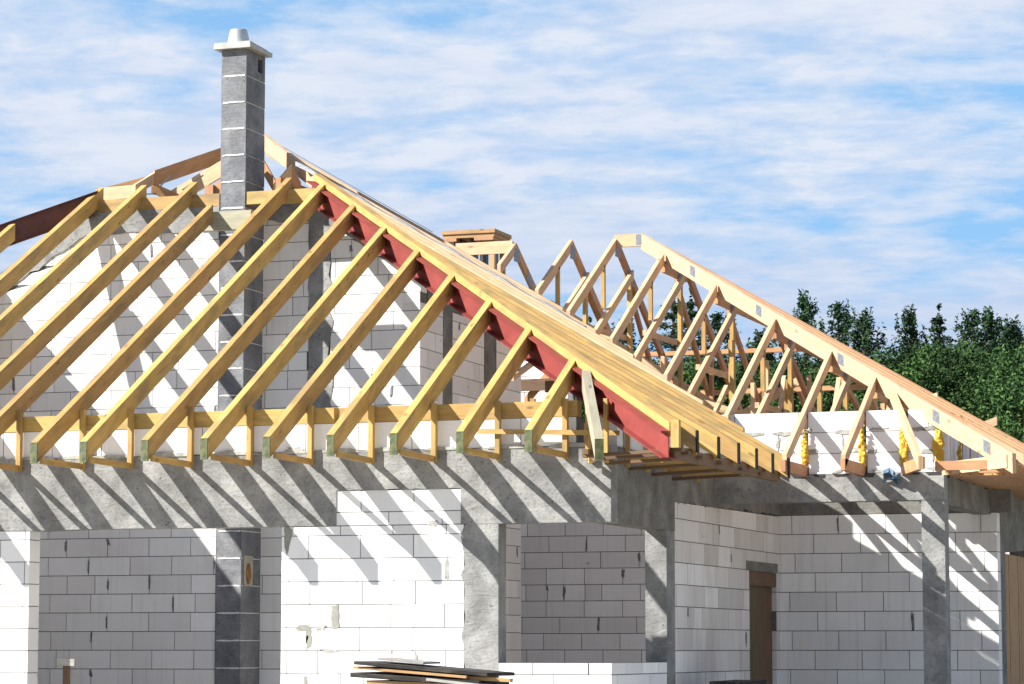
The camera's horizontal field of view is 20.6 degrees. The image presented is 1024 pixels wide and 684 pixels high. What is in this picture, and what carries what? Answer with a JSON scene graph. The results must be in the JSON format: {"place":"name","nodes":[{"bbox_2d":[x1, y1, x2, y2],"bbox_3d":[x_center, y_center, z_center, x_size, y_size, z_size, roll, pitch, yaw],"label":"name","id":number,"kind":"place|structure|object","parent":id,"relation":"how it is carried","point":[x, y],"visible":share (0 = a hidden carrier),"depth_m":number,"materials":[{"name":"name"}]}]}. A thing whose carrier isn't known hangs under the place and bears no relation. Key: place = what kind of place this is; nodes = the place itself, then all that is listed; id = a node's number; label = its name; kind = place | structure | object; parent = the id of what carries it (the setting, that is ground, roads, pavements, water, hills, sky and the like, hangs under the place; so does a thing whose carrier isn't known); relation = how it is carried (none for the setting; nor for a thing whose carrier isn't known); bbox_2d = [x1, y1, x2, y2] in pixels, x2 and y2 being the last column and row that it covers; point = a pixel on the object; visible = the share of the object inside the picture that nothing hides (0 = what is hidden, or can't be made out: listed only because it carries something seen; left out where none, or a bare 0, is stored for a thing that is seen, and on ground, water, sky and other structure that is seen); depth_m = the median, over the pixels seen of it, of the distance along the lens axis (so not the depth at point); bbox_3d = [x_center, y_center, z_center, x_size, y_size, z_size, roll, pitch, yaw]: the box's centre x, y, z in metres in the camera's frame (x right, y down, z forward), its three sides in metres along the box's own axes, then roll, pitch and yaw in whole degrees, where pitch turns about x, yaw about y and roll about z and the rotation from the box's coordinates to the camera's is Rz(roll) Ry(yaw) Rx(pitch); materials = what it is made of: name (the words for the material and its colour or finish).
{"place":"outdoors","nodes":[
{"label":"outdoors","id":0,"kind":"place"},
{"bbox_2d":[0,0,1023,399],"label":"sky","id":1,"kind":"structure","parent":0,"point":[865,153],"materials":[{"name":"blue"}]},
{"label":"ground","id":2,"kind":"structure","parent":0,"visible":0},
{"bbox_2d":[573,395,599,422],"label":"leafy tree","id":3,"kind":"object","parent":2,"relation":"on","point":[583,408],"depth_m":67.54,"materials":[{"name":"green plant"}]},
{"bbox_2d":[611,316,655,351],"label":"pine tree","id":4,"kind":"object","parent":2,"relation":"on","point":[634,340],"visible":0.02,"depth_m":83.37,"materials":[{"name":"green plant"}]},
{"bbox_2d":[652,288,693,372],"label":"spruce tree","id":5,"kind":"object","parent":2,"relation":"on","point":[672,315],"visible":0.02,"depth_m":76.27,"materials":[{"name":"green plant"}]},
{"bbox_2d":[645,357,724,405],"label":"leafy tree","id":6,"kind":"object","parent":2,"relation":"on","point":[654,361],"visible":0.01,"depth_m":69.47,"materials":[{"name":"green plant"}]},
{"bbox_2d":[670,288,707,368],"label":"spruce tree","id":7,"kind":"object","parent":2,"relation":"on","point":[690,305],"visible":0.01,"depth_m":80.29,"materials":[{"name":"green plant"}]},
{"bbox_2d":[674,356,750,414],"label":"leafy tree","id":8,"kind":"object","parent":2,"relation":"on","point":[719,382],"visible":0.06,"depth_m":68.57,"materials":[{"name":"green plant"}]},
{"bbox_2d":[696,309,743,374],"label":"pine tree","id":9,"kind":"object","parent":2,"relation":"on","point":[717,318],"visible":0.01,"depth_m":78.16,"materials":[{"name":"green plant"}]},
{"bbox_2d":[716,363,801,411],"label":"leafy tree","id":10,"kind":"object","parent":2,"relation":"on","point":[741,373],"depth_m":71.49,"materials":[{"name":"green plant"}]},
{"bbox_2d":[736,328,787,380],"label":"pine tree","id":11,"kind":"object","parent":2,"relation":"on","point":[757,340],"visible":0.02,"depth_m":80.03,"materials":[{"name":"green plant"}]},
{"bbox_2d":[741,358,831,465],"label":"leafy tree","id":12,"kind":"object","parent":2,"relation":"on","point":[797,403],"visible":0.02,"depth_m":67.45,"materials":[{"name":"green plant"}]},
{"bbox_2d":[754,289,822,376],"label":"pine tree","id":13,"kind":"object","parent":2,"relation":"on","point":[805,306],"visible":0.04,"depth_m":81.99,"materials":[{"name":"green plant"}]},
{"bbox_2d":[800,361,853,411],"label":"leafy tree","id":14,"kind":"object","parent":2,"relation":"on","point":[830,378],"visible":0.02,"depth_m":70.14,"materials":[{"name":"green plant"}]},
{"bbox_2d":[795,300,873,380],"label":"pine tree","id":15,"kind":"object","parent":2,"relation":"on","point":[841,317],"visible":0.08,"depth_m":79.91,"materials":[{"name":"green plant"}]},
{"bbox_2d":[805,307,906,376],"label":"pine tree","id":16,"kind":"object","parent":2,"relation":"on","point":[864,340],"visible":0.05,"depth_m":76.80,"materials":[{"name":"green plant"}]},
{"bbox_2d":[815,342,934,411],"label":"leafy tree","id":17,"kind":"object","parent":2,"relation":"on","point":[889,362],"visible":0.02,"depth_m":69.35,"materials":[{"name":"green plant"}]},
{"bbox_2d":[875,332,922,359],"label":"pine tree","id":18,"kind":"object","parent":2,"relation":"on","point":[920,344],"depth_m":91.50,"materials":[{"name":"green plant"}]},
{"bbox_2d":[875,303,936,359],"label":"pine tree","id":19,"kind":"object","parent":2,"relation":"on","point":[909,319],"visible":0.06,"depth_m":82.61,"materials":[{"name":"green plant"}]},
{"bbox_2d":[865,336,963,398],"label":"leafy tree","id":20,"kind":"object","parent":2,"relation":"on","point":[928,345],"depth_m":71.95,"materials":[{"name":"green plant"}]},
{"bbox_2d":[839,353,1020,447],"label":"leafy tree","id":21,"kind":"object","parent":2,"relation":"on","point":[927,381],"visible":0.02,"depth_m":65.22,"materials":[{"name":"green plant"}]},
{"bbox_2d":[926,303,956,350],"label":"spruce tree","id":22,"kind":"object","parent":2,"relation":"on","point":[937,321],"visible":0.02,"depth_m":79.53,"materials":[{"name":"green plant"}]},
{"bbox_2d":[920,343,1022,439],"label":"leafy tree","id":23,"kind":"object","parent":2,"relation":"on","point":[961,368],"visible":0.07,"depth_m":68.19,"materials":[{"name":"green plant"}]},
{"bbox_2d":[949,306,996,355],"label":"pine tree","id":24,"kind":"object","parent":2,"relation":"on","point":[970,328],"visible":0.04,"depth_m":78.40,"materials":[{"name":"green plant"}]},
{"bbox_2d":[941,338,1022,403],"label":"leafy tree","id":25,"kind":"object","parent":2,"relation":"on","point":[973,346],"visible":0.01,"depth_m":71.38,"materials":[{"name":"green plant"}]},
{"bbox_2d":[941,354,1023,442],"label":"leafy tree","id":26,"kind":"object","parent":2,"relation":"on","point":[1001,369],"visible":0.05,"depth_m":64.99,"materials":[{"name":"green plant"}]},
{"bbox_2d":[975,305,1009,353],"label":"pine tree","id":27,"kind":"object","parent":2,"relation":"on","point":[992,320],"visible":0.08,"depth_m":83.22,"materials":[{"name":"green plant"}]},
{"bbox_2d":[966,364,1023,442],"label":"leafy tree","id":28,"kind":"object","parent":2,"relation":"on","point":[1008,396],"visible":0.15,"depth_m":62.66,"materials":[{"name":"green plant"}]},
{"bbox_2d":[976,341,1023,374],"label":"leafy tree","id":29,"kind":"object","parent":2,"relation":"on","point":[1011,353],"visible":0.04,"depth_m":69.95,"materials":[{"name":"green plant"}]},
{"bbox_2d":[999,322,1011,346],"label":"pine tree","id":30,"kind":"object","parent":2,"relation":"on","point":[1000,344],"depth_m":91.07,"materials":[{"name":"green plant"}]},
{"bbox_2d":[993,314,1023,357],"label":"pine tree","id":31,"kind":"object","parent":2,"relation":"on","point":[1014,331],"visible":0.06,"depth_m":79.13,"materials":[{"name":"green plant"}]},
{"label":"floor slab","id":32,"kind":"structure","parent":0,"visible":0},
{"bbox_2d":[0,28,1023,683],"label":"unfinished house","id":33,"kind":"structure","parent":32,"relation":"on","point":[322,428],"depth_m":33.28,"materials":[{"name":"concrete"}]},
{"bbox_2d":[56,658,76,665],"bbox_3d":[-4.850,3.487,30.634,0.200,0.075,0.100,2,-6,11],"label":"wood board","id":34,"kind":"object","parent":33,"relation":"attached to","point":[67,661],"visible":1,"depth_m":30.59,"materials":[{"name":"beige wood"}]},
{"bbox_2d":[882,468,901,484],"bbox_3d":[4.272,1.512,31.620,0.221,0.202,0.145,-2,-7,19],"label":"plastic sheet","id":35,"kind":"object","parent":33,"relation":"hanging from","point":[888,474],"visible":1,"depth_m":31.61,"materials":[{"name":"blue plastic"}]},
{"bbox_2d":[1005,554,1023,683],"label":"plank door","id":36,"kind":"structure","parent":33,"relation":"in","point":[1014,565],"depth_m":36.01,"materials":[{"name":"brown wood"}]},
{"bbox_3d":[-0.657,3.070,24.594,1.120,0.030,0.800,-1,-6,22],"label":"wood board","id":37,"kind":"object","parent":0,"visible":0},
{"bbox_2d":[366,680,443,683],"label":"wood board","id":38,"kind":"object","parent":37,"relation":"on","point":[387,682],"visible":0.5,"depth_m":24.33,"materials":[{"name":"beige wood"}]},
{"bbox_2d":[350,671,509,683],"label":"wood board","id":39,"kind":"object","parent":38,"relation":"on","point":[385,675],"visible":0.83,"depth_m":24.33,"materials":[{"name":"grey wood"}]},
{"bbox_2d":[353,666,498,677],"bbox_3d":[-0.751,2.896,24.645,1.060,0.025,0.800,2,-6,21],"label":"wood board","id":40,"kind":"object","parent":39,"relation":"on","point":[398,670],"visible":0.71,"depth_m":24.34,"materials":[{"name":"beige wood"}]},
{"bbox_2d":[354,661,514,675],"bbox_3d":[-0.675,2.860,24.623,1.220,0.032,0.800,3,-5,18],"label":"wood board","id":41,"kind":"object","parent":40,"relation":"on","point":[436,668],"visible":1,"depth_m":24.35,"materials":[{"name":"grey wood"}]},
{"bbox_2d":[378,657,440,663],"bbox_3d":[-0.902,2.803,24.708,0.420,0.018,0.500,4,-5,17],"label":"wood board","id":42,"kind":"object","parent":41,"relation":"on","point":[405,660],"visible":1,"depth_m":24.53,"materials":[{"name":"white wood"}]},
{"bbox_2d":[426,678,476,683],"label":"wood board","id":43,"kind":"object","parent":38,"relation":"on","point":[443,681],"visible":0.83,"depth_m":24.07,"materials":[{"name":"white wood"}]},
{"bbox_2d":[462,676,512,681],"bbox_3d":[-0.209,2.901,24.191,0.420,0.030,0.120,2,-6,12],"label":"wood board","id":44,"kind":"object","parent":43,"relation":"on","point":[491,679],"visible":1,"depth_m":24.13,"materials":[{"name":"beige wood"}]},
{"bbox_3d":[2.467,3.923,30.919,0.360,0.110,1.200,-2,-7,22],"label":"wood board","id":45,"kind":"object","parent":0,"visible":0},
{"bbox_2d":[709,680,765,683],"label":"wood board","id":46,"kind":"object","parent":45,"relation":"on","point":[740,682],"visible":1,"depth_m":30.52,"materials":[{"name":"grey wood"}]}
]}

